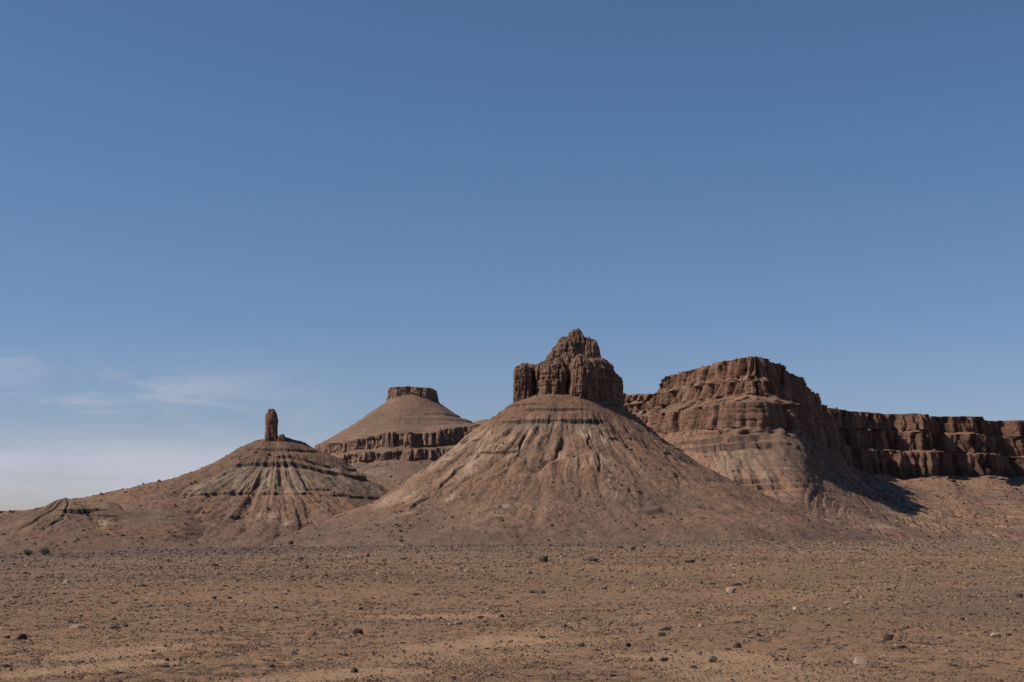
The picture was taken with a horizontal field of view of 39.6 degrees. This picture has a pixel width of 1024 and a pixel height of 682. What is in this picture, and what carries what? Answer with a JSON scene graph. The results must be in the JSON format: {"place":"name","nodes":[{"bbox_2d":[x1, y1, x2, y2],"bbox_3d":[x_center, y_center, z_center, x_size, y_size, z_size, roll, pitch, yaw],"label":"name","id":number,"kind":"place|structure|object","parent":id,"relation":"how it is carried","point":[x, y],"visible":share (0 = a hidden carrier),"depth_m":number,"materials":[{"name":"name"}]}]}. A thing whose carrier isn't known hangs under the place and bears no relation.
{"place":"outdoors","nodes":[
{"label":"outdoors","id":0,"kind":"place"},
{"bbox_2d":[0,497,203,542],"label":"hill","id":1,"kind":"structure","parent":0,"point":[139,520],"depth_m":1841.56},
{"bbox_2d":[0,436,389,554],"bbox_3d":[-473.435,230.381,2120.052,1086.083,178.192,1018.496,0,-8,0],"label":"hill","id":2,"kind":"structure","parent":0,"point":[239,482],"depth_m":1992.20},
{"bbox_2d":[264,409,277,441],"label":"rock pillar","id":3,"kind":"object","parent":2,"relation":"on","point":[271,426],"visible":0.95,"depth_m":2114.66,"materials":[{"name":"stone"}]},
{"bbox_2d":[278,434,286,441],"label":"boulder","id":4,"kind":"object","parent":2,"relation":"on","point":[282,437],"visible":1,"depth_m":2110.98,"materials":[{"name":"stone"}]},
{"bbox_2d":[314,386,491,490],"bbox_3d":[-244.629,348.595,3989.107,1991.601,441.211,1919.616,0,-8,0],"label":"mesa","id":5,"kind":"structure","parent":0,"point":[405,418],"depth_m":3746.87,"materials":[{"name":"stone"}]},
{"bbox_2d":[0,539,1023,681],"bbox_3d":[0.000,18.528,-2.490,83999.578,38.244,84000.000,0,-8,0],"label":"ground","id":6,"kind":"structure","parent":0,"point":[755,646],"depth_m":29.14,"materials":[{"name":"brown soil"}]},
{"bbox_2d":[16,633,26,639],"bbox_3d":[-7.818,4.740,22.671,0.167,0.150,0.146,8,-9,-23],"label":"stone","id":7,"kind":"object","parent":6,"relation":"on","point":[20,636],"visible":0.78,"depth_m":22.63,"materials":[{"name":"grey stone"}]},
{"bbox_2d":[23,549,32,555],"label":"desert bush","id":8,"kind":"object","parent":6,"relation":"on","point":[27,552],"visible":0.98,"depth_m":101.80,"materials":[{"name":"green plant"}]},
{"bbox_2d":[37,546,50,554],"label":"desert bush","id":9,"kind":"object","parent":6,"relation":"on","point":[44,551],"visible":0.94,"depth_m":102.86,"materials":[{"name":"green plant"}]},
{"bbox_2d":[70,624,85,628],"bbox_3d":[-7.701,5.080,25.228,0.281,0.097,0.176,9,-10,-25],"label":"stone","id":10,"kind":"object","parent":6,"relation":"on","point":[77,626],"visible":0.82,"depth_m":25.18,"materials":[{"name":"beige stone"}]},
{"bbox_2d":[105,625,120,628],"bbox_3d":[-7.044,5.065,25.116,0.297,0.101,0.171,0,-8,-9],"label":"stone","id":11,"kind":"object","parent":6,"relation":"on","point":[113,627],"visible":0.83,"depth_m":25.06,"materials":[{"name":"grey stone"}]},
{"bbox_2d":[289,651,296,655],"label":"stone","id":12,"kind":"object","parent":6,"relation":"on","point":[293,653],"visible":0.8,"depth_m":19.87,"materials":[{"name":"grey stone"}]},
{"bbox_2d":[306,630,313,635],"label":"stone","id":13,"kind":"object","parent":6,"relation":"on","point":[309,632],"visible":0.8,"depth_m":23.56,"materials":[{"name":"brown stone"}]},
{"bbox_2d":[350,667,357,672],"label":"stone","id":14,"kind":"object","parent":6,"relation":"on","point":[354,670],"visible":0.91,"depth_m":17.46,"materials":[{"name":"grey stone"}]},
{"bbox_2d":[352,628,362,634],"bbox_3d":[-2.590,4.908,23.922,0.196,0.149,0.149,5,-14,-11],"label":"stone","id":15,"kind":"object","parent":6,"relation":"on","point":[355,631],"visible":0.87,"depth_m":23.87,"materials":[{"name":"grey stone"}]},
{"bbox_2d":[0,356,1023,552],"bbox_3d":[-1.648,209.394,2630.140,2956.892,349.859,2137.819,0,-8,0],"label":"scree","id":16,"kind":"structure","parent":6,"relation":"on","point":[290,542],"depth_m":2155.43,"materials":[{"name":"stone"}]},
{"bbox_2d":[529,589,545,593],"bbox_3d":[0.710,7.042,39.753,0.479,0.178,0.367,1,-12,5],"label":"stone","id":17,"kind":"object","parent":6,"relation":"on","point":[537,591],"visible":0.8,"depth_m":39.61,"materials":[{"name":"stone"}]},
{"bbox_2d":[538,556,548,561],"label":"stone","id":18,"kind":"object","parent":6,"relation":"on","point":[543,559],"visible":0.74,"depth_m":81.59,"materials":[{"name":"stone"}]},
{"bbox_2d":[658,632,665,635],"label":"stone","id":19,"kind":"object","parent":6,"relation":"on","point":[661,634],"visible":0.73,"depth_m":23.41,"materials":[{"name":"stone"}]},
{"bbox_2d":[659,627,670,629],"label":"stone","id":20,"kind":"object","parent":6,"relation":"on","point":[664,628],"visible":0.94,"depth_m":24.92,"materials":[{"name":"grey stone"}]},
{"bbox_2d":[708,656,717,661],"bbox_3d":[2.702,4.285,19.124,0.121,0.095,0.114,-4,-12,-16],"label":"stone","id":21,"kind":"object","parent":6,"relation":"on","point":[712,658],"visible":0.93,"depth_m":19.09,"materials":[{"name":"stone"}]},
{"bbox_2d":[726,587,735,592],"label":"stone","id":22,"kind":"object","parent":6,"relation":"on","point":[730,589],"visible":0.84,"depth_m":40.25,"materials":[{"name":"beige stone"}]},
{"bbox_2d":[732,643,741,647],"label":"stone","id":23,"kind":"object","parent":6,"relation":"on","point":[737,645],"visible":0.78,"depth_m":21.30,"materials":[{"name":"stone"}]},
{"bbox_2d":[853,656,866,664],"bbox_3d":[4.502,4.180,18.407,0.155,0.192,0.145,2,-8,-15],"label":"stone","id":24,"kind":"object","parent":6,"relation":"on","point":[859,660],"visible":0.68,"depth_m":18.39,"materials":[{"name":"beige stone"}]},
{"bbox_2d":[883,634,893,639],"bbox_3d":[5.961,4.711,22.532,0.156,0.127,0.132,-5,-9,34],"label":"stone","id":25,"kind":"object","parent":6,"relation":"on","point":[888,637],"visible":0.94,"depth_m":22.49,"materials":[{"name":"grey stone"}]},
{"bbox_2d":[990,633,1000,637],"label":"stone","id":26,"kind":"object","parent":6,"relation":"on","point":[998,635],"visible":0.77,"depth_m":23.03,"materials":[{"name":"beige stone"}]},
{"bbox_2d":[0,0,1023,510],"label":"sky","id":27,"kind":"structure","parent":0,"point":[216,215],"materials":[{"name":"blue"}]},
{"bbox_2d":[270,393,887,546],"bbox_3d":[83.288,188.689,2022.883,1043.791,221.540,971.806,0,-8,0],"label":"hill","id":28,"kind":"structure","parent":0,"point":[600,424],"depth_m":1794.43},
{"bbox_2d":[513,328,624,405],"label":"rock crag","id":29,"kind":"structure","parent":28,"relation":"on","point":[574,364],"depth_m":1981.23,"materials":[{"name":"stone"}]},
{"bbox_2d":[623,356,1023,539],"bbox_3d":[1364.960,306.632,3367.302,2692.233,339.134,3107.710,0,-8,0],"label":"mesa","id":30,"kind":"structure","parent":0,"point":[974,448],"depth_m":2688.12,"materials":[{"name":"stone"}]}
]}

